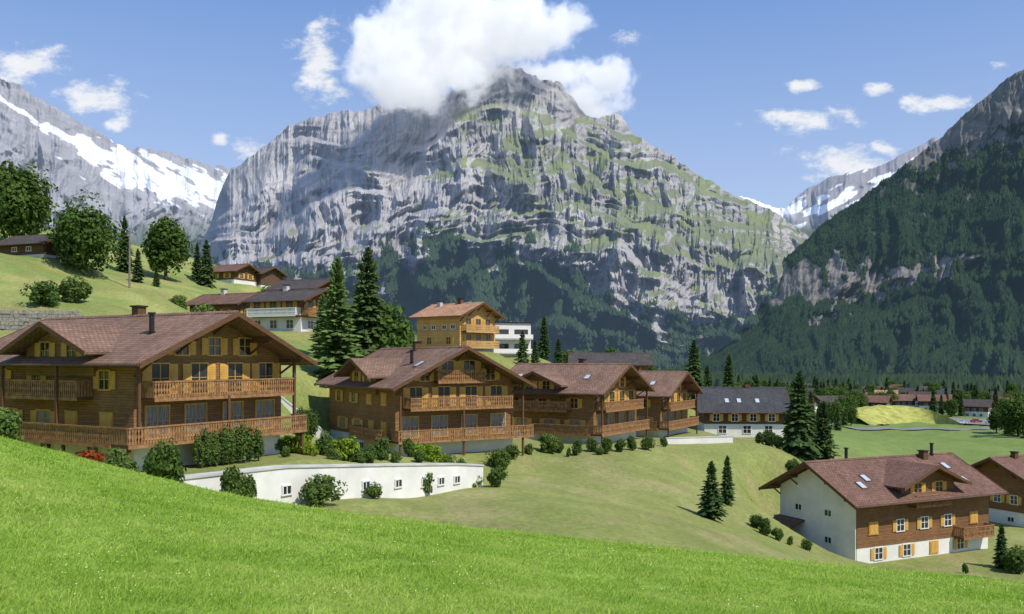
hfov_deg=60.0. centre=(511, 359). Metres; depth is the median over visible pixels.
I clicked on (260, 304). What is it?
window
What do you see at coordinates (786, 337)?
mountain forest
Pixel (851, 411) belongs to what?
broadleaf tree
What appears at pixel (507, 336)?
apartment block
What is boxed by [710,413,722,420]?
window
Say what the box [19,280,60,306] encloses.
shrub
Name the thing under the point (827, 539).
window
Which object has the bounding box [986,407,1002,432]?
broadleaf tree
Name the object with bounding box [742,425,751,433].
window
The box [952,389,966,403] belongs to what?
broadleaf tree
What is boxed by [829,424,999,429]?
road
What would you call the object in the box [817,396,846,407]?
valley house
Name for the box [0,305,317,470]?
chalet
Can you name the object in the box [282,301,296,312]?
window
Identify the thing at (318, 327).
conifer tree
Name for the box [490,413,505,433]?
window
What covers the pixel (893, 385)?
valley house
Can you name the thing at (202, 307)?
shrub
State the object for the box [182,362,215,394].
window
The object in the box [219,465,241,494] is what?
shrub
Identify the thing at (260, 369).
window
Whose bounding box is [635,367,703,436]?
chalet
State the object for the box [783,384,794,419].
broadleaf tree
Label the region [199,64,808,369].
mountain
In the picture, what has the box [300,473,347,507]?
shrub
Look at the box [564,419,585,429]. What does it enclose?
window
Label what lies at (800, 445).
spruce tree
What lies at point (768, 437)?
shrub
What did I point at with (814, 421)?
spruce tree
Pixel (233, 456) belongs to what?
columnar shrub
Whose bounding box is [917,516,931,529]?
window
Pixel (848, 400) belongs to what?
broadleaf tree
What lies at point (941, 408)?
spruce tree
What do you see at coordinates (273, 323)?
window
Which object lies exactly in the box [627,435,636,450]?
shrub
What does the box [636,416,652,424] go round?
window
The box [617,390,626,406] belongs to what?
window
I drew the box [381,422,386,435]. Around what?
window
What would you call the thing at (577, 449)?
shrub
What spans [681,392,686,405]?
window
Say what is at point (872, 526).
window
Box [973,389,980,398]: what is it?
spruce tree
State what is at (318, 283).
barn
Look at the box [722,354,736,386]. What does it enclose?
spruce tree
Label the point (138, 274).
spruce tree
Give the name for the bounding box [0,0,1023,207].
sky
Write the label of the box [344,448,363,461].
shrub
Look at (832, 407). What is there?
broadleaf tree
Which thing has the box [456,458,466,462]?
shrub
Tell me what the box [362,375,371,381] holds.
window
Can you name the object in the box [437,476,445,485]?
window
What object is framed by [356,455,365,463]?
shrub
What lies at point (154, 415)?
window
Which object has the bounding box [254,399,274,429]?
window
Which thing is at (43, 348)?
window
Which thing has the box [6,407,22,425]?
window
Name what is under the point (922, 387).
valley house
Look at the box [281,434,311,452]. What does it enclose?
shrub
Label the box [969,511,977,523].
window
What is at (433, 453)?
shrub
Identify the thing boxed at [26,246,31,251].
window
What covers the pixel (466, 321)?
window
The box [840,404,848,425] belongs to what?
spruce tree
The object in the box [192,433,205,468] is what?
columnar shrub
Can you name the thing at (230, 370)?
window
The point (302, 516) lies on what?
meadow grass
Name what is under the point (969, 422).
parking lot
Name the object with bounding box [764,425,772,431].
window
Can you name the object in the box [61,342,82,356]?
window
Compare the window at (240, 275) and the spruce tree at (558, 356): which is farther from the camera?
the window at (240, 275)
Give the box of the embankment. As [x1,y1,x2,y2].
[856,405,962,424]
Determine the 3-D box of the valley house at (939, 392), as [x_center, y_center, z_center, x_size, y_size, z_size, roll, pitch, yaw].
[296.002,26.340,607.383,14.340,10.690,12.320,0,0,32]
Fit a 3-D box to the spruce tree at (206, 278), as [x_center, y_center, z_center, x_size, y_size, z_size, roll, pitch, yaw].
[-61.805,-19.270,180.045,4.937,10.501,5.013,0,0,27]
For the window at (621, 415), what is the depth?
112.60 m
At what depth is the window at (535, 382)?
110.02 m
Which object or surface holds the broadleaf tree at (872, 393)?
on the ground at (638, 493)
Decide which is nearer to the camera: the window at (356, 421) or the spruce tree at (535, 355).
the window at (356, 421)
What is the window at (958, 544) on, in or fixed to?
in the chalet at (921, 503)
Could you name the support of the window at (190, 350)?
in the chalet at (137, 383)
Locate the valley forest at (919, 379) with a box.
[660,369,1023,393]
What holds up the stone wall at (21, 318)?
on the ground at (638, 493)
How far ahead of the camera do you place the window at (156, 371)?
56.72 m
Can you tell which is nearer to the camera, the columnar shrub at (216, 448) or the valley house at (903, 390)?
the columnar shrub at (216, 448)
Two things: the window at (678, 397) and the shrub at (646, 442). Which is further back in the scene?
the window at (678, 397)
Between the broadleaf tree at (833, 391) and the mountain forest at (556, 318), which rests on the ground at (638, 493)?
the broadleaf tree at (833, 391)
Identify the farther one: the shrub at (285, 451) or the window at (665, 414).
the window at (665, 414)
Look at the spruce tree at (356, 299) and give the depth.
123.69 m
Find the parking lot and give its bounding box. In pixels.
[949,417,989,424]
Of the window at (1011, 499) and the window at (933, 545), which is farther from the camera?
the window at (1011, 499)
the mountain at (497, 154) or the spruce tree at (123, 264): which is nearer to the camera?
the spruce tree at (123, 264)
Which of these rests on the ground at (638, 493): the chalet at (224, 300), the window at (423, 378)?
the chalet at (224, 300)
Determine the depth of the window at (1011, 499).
122.40 m
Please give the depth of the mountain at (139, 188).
4911.58 m
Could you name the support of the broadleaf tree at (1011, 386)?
on the ground at (638, 493)
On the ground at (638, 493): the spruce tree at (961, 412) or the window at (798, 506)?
the spruce tree at (961, 412)
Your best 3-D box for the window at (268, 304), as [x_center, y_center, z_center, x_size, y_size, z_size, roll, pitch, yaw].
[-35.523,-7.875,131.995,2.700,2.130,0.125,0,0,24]
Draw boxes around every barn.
[0,234,74,258]
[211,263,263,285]
[255,266,288,287]
[264,278,348,291]
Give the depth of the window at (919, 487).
92.28 m
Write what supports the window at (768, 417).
in the chalet at (747, 410)
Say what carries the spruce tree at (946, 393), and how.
on the ground at (638, 493)
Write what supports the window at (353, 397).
in the chalet at (452, 399)
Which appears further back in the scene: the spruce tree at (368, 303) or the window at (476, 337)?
the window at (476, 337)
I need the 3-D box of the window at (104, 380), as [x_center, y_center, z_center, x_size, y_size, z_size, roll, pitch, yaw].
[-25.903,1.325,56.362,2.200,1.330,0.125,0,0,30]
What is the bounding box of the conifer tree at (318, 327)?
[306,294,327,356]
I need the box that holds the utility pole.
[125,228,133,287]
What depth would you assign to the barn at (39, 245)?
139.56 m
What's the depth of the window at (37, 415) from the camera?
59.66 m
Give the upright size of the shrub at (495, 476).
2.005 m
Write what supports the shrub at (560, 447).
on the ground at (638, 493)
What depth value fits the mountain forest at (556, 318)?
1667.12 m
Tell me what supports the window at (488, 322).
in the chalet at (461, 323)
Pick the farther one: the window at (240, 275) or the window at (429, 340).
the window at (240, 275)
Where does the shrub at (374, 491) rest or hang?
on the ground at (638, 493)
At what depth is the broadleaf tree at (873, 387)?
617.79 m
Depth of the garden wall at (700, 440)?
113.14 m
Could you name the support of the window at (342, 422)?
in the chalet at (452, 399)
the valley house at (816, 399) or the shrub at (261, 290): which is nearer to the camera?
the shrub at (261, 290)
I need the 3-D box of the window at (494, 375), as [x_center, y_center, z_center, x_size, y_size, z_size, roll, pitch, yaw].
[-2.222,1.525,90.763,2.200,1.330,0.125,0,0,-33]
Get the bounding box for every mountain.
[0,78,236,257]
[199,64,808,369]
[740,137,938,236]
[770,70,1023,376]
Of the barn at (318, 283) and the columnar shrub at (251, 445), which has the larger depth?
the barn at (318, 283)
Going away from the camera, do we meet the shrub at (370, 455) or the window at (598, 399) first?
the shrub at (370, 455)
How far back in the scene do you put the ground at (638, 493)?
81.97 m
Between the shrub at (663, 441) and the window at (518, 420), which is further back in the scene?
the window at (518, 420)
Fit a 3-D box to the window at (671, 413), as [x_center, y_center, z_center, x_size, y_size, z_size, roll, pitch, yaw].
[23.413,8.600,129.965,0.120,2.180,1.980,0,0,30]
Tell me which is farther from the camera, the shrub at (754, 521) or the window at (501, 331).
the window at (501, 331)
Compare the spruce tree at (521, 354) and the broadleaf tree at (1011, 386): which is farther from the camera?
the broadleaf tree at (1011, 386)
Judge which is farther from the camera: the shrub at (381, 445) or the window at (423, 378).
the window at (423, 378)
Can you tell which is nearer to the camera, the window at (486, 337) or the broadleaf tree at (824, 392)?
the window at (486, 337)
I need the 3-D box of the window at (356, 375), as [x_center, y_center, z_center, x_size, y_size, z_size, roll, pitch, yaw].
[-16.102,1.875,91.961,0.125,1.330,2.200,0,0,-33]
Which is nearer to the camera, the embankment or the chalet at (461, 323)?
the chalet at (461, 323)
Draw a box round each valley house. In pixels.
[790,392,821,410]
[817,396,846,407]
[863,395,892,405]
[874,390,898,393]
[883,384,902,388]
[889,394,917,406]
[896,387,916,393]
[906,391,931,405]
[916,394,946,410]
[919,386,928,390]
[937,390,950,394]
[958,399,995,417]
[982,391,1005,393]
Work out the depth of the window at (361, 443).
91.68 m
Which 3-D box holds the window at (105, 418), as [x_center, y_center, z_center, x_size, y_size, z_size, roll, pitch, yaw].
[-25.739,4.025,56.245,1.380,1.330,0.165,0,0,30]
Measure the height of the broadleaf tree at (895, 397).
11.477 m
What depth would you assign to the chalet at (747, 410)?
146.81 m
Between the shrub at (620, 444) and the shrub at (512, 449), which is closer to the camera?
the shrub at (512, 449)
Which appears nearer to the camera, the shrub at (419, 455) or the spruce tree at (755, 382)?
the shrub at (419, 455)
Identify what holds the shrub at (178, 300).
on the ground at (638, 493)
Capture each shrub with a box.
[0,407,23,441]
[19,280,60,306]
[55,274,92,302]
[71,450,107,461]
[101,447,138,471]
[142,436,186,482]
[168,295,187,309]
[190,303,214,311]
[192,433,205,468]
[201,427,214,467]
[211,430,221,465]
[218,423,232,464]
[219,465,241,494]
[227,427,237,463]
[234,420,249,463]
[237,469,256,497]
[245,425,254,461]
[253,426,264,461]
[257,284,270,292]
[275,435,285,451]
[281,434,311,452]
[281,446,290,456]
[300,441,318,455]
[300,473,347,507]
[315,429,332,455]
[322,434,360,458]
[326,448,340,459]
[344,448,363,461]
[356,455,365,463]
[362,444,377,462]
[364,481,382,498]
[373,435,390,459]
[391,451,403,462]
[402,438,415,456]
[412,441,446,462]
[414,450,425,462]
[422,472,434,494]
[441,453,457,462]
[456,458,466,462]
[472,475,483,487]
[485,448,511,469]
[486,465,507,486]
[503,443,519,458]
[524,443,532,454]
[538,432,558,453]
[556,439,563,452]
[566,448,570,456]
[572,439,582,454]
[586,438,597,451]
[595,446,604,454]
[600,436,613,453]
[614,438,626,451]
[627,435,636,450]
[640,436,655,449]
[660,436,667,446]
[748,514,762,528]
[754,432,762,443]
[759,518,771,535]
[760,429,775,446]
[770,528,783,540]
[774,435,783,448]
[786,458,798,469]
[787,536,792,544]
[801,538,812,550]
[962,563,968,573]
[1000,544,1023,573]
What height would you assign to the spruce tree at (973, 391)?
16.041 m
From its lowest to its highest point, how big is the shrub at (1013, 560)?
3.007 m
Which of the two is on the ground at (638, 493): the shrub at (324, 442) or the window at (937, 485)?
the shrub at (324, 442)
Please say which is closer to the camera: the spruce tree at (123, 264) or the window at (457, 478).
the window at (457, 478)
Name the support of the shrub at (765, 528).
on the ground at (638, 493)
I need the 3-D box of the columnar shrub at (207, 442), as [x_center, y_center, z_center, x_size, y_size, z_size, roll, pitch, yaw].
[-19.855,5.845,57.489,1.150,3.022,1.075,0,0,-29]
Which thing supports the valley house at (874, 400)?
on the ground at (638, 493)
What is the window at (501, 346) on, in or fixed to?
in the apartment block
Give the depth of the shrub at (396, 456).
72.84 m
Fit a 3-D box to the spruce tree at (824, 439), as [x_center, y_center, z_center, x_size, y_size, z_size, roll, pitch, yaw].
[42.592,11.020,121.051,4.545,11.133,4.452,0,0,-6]
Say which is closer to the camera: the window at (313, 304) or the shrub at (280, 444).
the shrub at (280, 444)
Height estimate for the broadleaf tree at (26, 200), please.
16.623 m
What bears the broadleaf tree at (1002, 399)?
on the ground at (638, 493)
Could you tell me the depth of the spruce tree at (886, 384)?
667.13 m
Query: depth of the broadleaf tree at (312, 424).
78.57 m
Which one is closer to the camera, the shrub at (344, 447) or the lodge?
the shrub at (344, 447)
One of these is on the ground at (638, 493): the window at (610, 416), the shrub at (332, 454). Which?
the shrub at (332, 454)
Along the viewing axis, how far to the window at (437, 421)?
87.52 m
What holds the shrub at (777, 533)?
on the ground at (638, 493)
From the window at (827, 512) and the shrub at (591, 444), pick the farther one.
the shrub at (591, 444)
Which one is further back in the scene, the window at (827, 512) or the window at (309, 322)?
the window at (309, 322)
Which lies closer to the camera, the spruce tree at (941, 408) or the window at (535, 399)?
the window at (535, 399)
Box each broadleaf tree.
[0,159,58,238]
[0,177,9,221]
[38,189,124,278]
[140,214,195,279]
[293,406,320,440]
[371,299,414,348]
[562,349,576,362]
[602,347,617,352]
[648,366,657,370]
[762,379,768,385]
[778,381,787,386]
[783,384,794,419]
[818,389,832,395]
[819,385,839,395]
[819,396,845,424]
[834,390,859,408]
[837,383,849,389]
[837,387,847,395]
[844,385,868,407]
[846,405,858,425]
[865,388,876,394]
[866,385,877,391]
[875,387,891,403]
[886,380,898,384]
[888,391,898,404]
[923,381,932,385]
[926,385,936,393]
[928,382,941,389]
[943,399,958,416]
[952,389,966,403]
[967,387,985,398]
[978,387,991,398]
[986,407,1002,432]
[996,388,1023,436]
[996,395,1005,406]
[1006,383,1019,393]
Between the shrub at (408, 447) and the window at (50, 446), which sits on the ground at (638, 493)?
the shrub at (408, 447)
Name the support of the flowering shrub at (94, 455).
on the ground at (638, 493)
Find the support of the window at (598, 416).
in the chalet at (582, 400)
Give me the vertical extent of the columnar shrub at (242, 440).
3.246 m
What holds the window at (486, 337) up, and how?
in the chalet at (461, 323)
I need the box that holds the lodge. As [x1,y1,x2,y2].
[568,353,653,370]
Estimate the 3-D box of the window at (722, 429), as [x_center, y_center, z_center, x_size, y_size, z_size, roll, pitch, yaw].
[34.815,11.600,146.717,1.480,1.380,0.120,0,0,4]
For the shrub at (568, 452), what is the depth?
94.86 m
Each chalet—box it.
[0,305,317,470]
[184,288,259,319]
[241,284,346,331]
[314,341,536,455]
[408,298,505,352]
[510,359,654,443]
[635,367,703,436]
[690,382,790,436]
[758,443,1008,562]
[971,451,1023,526]
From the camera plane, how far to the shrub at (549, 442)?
95.45 m
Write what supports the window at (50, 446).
in the chalet at (137, 383)
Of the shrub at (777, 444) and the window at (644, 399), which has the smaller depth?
the shrub at (777, 444)
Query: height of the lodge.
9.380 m
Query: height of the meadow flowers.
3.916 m
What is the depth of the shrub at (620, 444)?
98.72 m
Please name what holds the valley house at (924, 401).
on the ground at (638, 493)
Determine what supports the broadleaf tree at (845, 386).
on the ground at (638, 493)
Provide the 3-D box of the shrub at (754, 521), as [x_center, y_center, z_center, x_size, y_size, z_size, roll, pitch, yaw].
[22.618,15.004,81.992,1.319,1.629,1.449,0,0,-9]
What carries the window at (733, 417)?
in the chalet at (747, 410)
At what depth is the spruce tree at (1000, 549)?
87.80 m
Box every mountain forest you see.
[213,219,779,370]
[659,122,1023,377]
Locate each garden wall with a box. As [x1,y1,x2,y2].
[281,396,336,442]
[660,436,733,443]
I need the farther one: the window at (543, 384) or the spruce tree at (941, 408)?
the spruce tree at (941, 408)
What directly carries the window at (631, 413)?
in the chalet at (582, 400)
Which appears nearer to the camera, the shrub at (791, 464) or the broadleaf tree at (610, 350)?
the shrub at (791, 464)
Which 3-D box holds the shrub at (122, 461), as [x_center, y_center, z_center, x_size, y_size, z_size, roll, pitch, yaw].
[-21.128,5.816,47.546,2.262,2.458,2.043,0,0,-40]
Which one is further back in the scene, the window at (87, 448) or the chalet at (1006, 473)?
the chalet at (1006, 473)
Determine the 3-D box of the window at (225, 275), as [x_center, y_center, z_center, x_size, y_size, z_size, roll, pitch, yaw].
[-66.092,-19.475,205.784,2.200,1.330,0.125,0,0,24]
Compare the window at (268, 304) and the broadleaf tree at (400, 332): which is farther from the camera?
the window at (268, 304)
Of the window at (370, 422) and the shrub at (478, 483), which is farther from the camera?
the window at (370, 422)
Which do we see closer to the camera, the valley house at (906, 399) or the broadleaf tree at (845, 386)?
the valley house at (906, 399)
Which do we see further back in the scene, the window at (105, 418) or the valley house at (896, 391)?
the valley house at (896, 391)
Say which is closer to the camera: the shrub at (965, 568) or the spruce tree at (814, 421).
the shrub at (965, 568)
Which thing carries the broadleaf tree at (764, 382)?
on the ground at (638, 493)
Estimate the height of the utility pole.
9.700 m
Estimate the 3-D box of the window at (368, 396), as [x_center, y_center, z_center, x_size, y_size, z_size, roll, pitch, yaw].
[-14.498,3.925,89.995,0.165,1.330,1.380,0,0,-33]
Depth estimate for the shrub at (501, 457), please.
84.56 m
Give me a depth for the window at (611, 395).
110.17 m
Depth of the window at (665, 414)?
127.72 m
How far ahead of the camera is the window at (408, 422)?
85.79 m
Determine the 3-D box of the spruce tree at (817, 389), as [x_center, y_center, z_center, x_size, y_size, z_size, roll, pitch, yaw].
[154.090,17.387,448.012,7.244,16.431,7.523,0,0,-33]
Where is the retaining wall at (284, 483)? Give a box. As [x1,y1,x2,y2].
[178,463,483,504]
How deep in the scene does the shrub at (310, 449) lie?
65.66 m
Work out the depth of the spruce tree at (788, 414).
123.94 m
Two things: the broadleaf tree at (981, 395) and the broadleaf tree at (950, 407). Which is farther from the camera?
the broadleaf tree at (981, 395)
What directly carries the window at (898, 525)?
in the chalet at (921, 503)
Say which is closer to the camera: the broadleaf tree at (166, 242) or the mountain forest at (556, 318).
the broadleaf tree at (166, 242)
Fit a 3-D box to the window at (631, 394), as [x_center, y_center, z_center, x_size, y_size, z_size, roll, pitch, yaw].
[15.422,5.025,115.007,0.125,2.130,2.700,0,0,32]
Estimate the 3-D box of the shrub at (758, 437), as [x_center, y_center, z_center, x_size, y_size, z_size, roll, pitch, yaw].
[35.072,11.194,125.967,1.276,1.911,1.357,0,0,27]
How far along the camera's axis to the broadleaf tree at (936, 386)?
651.47 m
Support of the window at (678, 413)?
in the chalet at (670, 403)
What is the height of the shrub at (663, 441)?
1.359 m
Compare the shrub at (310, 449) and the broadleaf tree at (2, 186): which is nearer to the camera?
the shrub at (310, 449)
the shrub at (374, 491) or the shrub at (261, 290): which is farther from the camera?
the shrub at (261, 290)
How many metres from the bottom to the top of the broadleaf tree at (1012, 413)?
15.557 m
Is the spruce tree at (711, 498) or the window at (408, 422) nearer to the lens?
the spruce tree at (711, 498)
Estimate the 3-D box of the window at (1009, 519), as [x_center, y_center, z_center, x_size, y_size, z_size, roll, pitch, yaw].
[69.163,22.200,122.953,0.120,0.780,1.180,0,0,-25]
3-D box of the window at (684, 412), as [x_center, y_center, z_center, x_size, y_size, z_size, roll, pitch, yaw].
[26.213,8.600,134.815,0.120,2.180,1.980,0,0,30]
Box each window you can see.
[5,369,11,378]
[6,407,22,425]
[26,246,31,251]
[26,370,46,387]
[30,409,53,423]
[35,341,54,356]
[39,443,52,449]
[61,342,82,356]
[65,410,77,430]
[86,447,100,454]
[93,370,115,390]
[99,412,113,433]
[142,362,177,395]
[144,404,169,439]
[168,341,195,355]
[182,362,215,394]
[183,402,206,436]
[201,336,227,355]
[220,362,249,392]
[222,400,243,431]
[223,272,230,277]
[233,337,256,355]
[238,273,244,278]
[247,274,253,279]
[250,302,263,313]
[251,362,279,391]
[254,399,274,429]
[266,302,280,313]
[269,320,277,328]
[281,484,292,495]
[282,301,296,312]
[286,319,293,328]
[304,299,315,312]
[307,320,312,329]
[335,389,342,401]
[337,416,347,428]
[349,391,357,402]
[352,371,360,380]
[352,418,362,430]
[359,441,363,449]
[361,480,370,490]
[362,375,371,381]
[366,394,372,404]
[368,420,374,433]
[380,392,386,405]
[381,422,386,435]
[394,478,402,488]
[402,416,418,438]
[403,387,427,407]
[415,369,433,381]
[425,337,433,344]
[430,415,447,437]
[432,386,455,406]
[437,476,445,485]
[438,360,458,379]
[444,337,452,344]
[453,475,460,483]
[459,360,480,380]
[459,385,482,405]
[460,414,477,435]
[463,318,472,330]
[463,333,472,345]
[473,318,482,330]
[473,334,482,345]
[481,369,499,380]
[483,319,492,330]
[483,334,492,345]
[485,385,506,405]
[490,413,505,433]
[495,329,508,333]
[499,344,508,348]
[513,396,521,406]
[513,417,531,427]
[515,329,527,333]
[524,380,536,388]
[535,399,549,407]
[538,380,553,388]
[539,418,559,428]
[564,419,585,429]
[566,398,581,408]
[596,394,606,409]
[596,413,603,431]
[607,391,616,407]
[607,412,614,429]
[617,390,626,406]
[618,377,625,387]
[618,411,624,426]
[627,390,635,405]
[628,410,634,424]
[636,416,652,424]
[644,399,649,407]
[663,411,667,425]
[669,393,674,407]
[669,411,673,420]
[675,392,681,401]
[676,410,680,419]
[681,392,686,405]
[682,409,686,420]
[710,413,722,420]
[718,425,726,433]
[728,413,741,421]
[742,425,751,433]
[746,414,759,421]
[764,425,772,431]
[765,414,778,421]
[794,502,802,510]
[823,508,832,517]
[823,535,832,544]
[868,521,878,534]
[871,546,886,560]
[892,518,907,531]
[899,543,914,556]
[910,482,925,492]
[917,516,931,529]
[929,540,938,553]
[931,480,946,490]
[940,513,954,526]
[953,538,967,549]
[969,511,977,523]
[990,495,1004,502]
[1006,495,1021,504]
[1007,516,1014,522]
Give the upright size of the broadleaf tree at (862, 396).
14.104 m
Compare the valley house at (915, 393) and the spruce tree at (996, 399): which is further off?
the valley house at (915, 393)
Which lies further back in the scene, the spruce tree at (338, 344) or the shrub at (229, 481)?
the spruce tree at (338, 344)
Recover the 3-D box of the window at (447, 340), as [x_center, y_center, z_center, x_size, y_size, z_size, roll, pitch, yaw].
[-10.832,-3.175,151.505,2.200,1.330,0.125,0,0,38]
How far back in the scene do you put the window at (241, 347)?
62.64 m
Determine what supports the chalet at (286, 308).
on the ground at (638, 493)
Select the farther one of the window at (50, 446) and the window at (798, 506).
the window at (798, 506)
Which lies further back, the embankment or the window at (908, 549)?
the embankment
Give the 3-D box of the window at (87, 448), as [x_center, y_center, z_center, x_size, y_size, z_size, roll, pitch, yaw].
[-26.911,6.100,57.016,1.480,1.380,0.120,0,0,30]
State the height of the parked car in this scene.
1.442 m
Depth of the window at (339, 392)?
96.69 m
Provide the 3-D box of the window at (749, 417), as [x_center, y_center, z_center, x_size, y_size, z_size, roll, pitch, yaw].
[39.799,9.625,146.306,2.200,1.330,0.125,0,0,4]
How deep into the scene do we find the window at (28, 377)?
59.92 m
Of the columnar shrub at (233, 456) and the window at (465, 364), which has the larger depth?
the window at (465, 364)
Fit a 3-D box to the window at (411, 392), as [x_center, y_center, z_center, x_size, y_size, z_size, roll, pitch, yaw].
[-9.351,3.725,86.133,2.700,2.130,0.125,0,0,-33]
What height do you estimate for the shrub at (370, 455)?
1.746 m
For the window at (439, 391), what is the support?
in the chalet at (452, 399)
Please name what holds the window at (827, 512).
in the chalet at (921, 503)
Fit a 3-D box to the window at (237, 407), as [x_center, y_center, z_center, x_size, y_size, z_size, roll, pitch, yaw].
[-19.472,4.000,61.820,0.120,2.180,1.980,0,0,30]
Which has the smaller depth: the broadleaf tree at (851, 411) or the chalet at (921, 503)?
the chalet at (921, 503)
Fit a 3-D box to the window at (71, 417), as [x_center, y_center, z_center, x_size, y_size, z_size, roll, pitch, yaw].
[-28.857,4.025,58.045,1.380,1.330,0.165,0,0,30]
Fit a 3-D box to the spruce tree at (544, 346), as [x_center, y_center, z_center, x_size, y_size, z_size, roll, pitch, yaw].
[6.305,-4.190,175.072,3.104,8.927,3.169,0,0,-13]
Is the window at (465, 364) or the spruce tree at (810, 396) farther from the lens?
the spruce tree at (810, 396)
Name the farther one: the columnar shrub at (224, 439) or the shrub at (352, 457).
the shrub at (352, 457)
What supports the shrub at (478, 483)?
on the ground at (638, 493)
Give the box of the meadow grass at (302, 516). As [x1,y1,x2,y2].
[0,434,1023,613]
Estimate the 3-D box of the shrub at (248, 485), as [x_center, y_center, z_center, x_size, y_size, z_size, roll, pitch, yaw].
[-15.656,7.608,51.483,1.783,2.506,1.624,0,0,-34]
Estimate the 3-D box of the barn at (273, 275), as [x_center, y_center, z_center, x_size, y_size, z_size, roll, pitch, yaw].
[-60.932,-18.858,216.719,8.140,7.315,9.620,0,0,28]
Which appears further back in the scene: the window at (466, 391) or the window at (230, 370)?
the window at (466, 391)
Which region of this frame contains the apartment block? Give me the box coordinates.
[495,322,532,356]
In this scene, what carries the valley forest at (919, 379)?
on the ground at (638, 493)
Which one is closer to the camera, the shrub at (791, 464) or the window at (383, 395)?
the window at (383, 395)
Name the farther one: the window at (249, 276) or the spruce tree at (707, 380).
the spruce tree at (707, 380)
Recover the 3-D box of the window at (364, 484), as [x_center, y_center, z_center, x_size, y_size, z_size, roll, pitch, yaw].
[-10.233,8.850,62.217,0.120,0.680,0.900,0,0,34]
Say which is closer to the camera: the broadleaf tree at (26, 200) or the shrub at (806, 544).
the shrub at (806, 544)
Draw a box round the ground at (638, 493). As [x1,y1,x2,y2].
[0,227,1023,613]
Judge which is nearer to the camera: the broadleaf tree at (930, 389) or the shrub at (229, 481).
the shrub at (229, 481)
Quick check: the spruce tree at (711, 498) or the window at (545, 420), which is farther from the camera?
the window at (545, 420)
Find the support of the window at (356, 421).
in the chalet at (452, 399)
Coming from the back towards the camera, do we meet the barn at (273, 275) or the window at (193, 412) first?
the barn at (273, 275)
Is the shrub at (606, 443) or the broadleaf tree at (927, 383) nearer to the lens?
the shrub at (606, 443)
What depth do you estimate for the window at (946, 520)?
94.44 m
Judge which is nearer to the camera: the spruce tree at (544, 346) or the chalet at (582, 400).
the chalet at (582, 400)
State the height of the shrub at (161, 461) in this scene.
3.508 m
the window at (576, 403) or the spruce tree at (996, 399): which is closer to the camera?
the window at (576, 403)
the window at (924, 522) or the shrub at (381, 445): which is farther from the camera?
the window at (924, 522)
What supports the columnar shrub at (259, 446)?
on the ground at (638, 493)
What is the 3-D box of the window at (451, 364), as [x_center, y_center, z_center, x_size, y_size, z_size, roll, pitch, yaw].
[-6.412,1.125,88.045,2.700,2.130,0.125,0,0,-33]
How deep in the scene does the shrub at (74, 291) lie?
101.10 m
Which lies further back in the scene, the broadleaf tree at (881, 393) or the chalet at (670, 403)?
the broadleaf tree at (881, 393)
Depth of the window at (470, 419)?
89.38 m
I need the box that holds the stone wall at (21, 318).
[0,310,83,330]
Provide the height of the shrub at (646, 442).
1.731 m
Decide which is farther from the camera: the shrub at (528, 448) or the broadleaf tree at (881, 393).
the broadleaf tree at (881, 393)
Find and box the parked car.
[970,419,982,421]
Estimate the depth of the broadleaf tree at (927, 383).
708.90 m
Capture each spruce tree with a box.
[113,215,134,272]
[131,248,145,282]
[151,266,160,286]
[190,243,201,279]
[195,239,217,287]
[307,256,363,377]
[345,247,389,357]
[349,286,362,356]
[514,330,530,363]
[530,339,541,362]
[537,316,550,358]
[553,338,563,362]
[683,340,704,409]
[696,461,728,521]
[703,365,712,386]
[719,455,735,504]
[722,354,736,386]
[753,374,760,386]
[772,371,823,461]
[782,413,790,452]
[804,411,818,460]
[808,391,815,421]
[811,401,840,460]
[813,378,820,395]
[833,407,842,430]
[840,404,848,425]
[884,377,889,389]
[928,388,938,412]
[938,394,944,414]
[943,387,948,403]
[950,381,955,391]
[957,394,964,415]
[971,385,975,398]
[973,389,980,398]
[991,524,1008,568]
[992,388,999,409]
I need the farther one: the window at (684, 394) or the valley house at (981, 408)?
the valley house at (981, 408)
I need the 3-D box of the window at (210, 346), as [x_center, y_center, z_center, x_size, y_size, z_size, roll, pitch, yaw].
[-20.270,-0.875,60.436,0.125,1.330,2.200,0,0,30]
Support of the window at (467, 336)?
in the chalet at (461, 323)
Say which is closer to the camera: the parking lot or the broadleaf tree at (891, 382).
the parking lot
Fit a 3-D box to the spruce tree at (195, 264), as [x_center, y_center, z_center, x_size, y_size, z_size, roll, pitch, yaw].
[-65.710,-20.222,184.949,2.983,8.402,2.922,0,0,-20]
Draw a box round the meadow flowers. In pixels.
[33,494,1022,606]
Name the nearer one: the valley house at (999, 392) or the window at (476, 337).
the window at (476, 337)
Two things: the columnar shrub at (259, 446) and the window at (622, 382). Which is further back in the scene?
the window at (622, 382)
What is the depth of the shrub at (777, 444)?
121.73 m
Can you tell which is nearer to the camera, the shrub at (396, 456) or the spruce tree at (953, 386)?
the shrub at (396, 456)
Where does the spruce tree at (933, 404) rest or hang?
on the ground at (638, 493)
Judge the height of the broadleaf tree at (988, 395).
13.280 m
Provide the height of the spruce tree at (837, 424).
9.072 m
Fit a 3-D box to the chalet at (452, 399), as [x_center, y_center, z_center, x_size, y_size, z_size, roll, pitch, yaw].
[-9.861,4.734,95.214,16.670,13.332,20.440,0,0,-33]
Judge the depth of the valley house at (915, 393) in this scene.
545.39 m
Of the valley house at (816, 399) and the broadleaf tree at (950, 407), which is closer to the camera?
the valley house at (816, 399)
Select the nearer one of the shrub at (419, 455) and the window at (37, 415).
the window at (37, 415)
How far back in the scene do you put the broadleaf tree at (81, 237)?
135.79 m

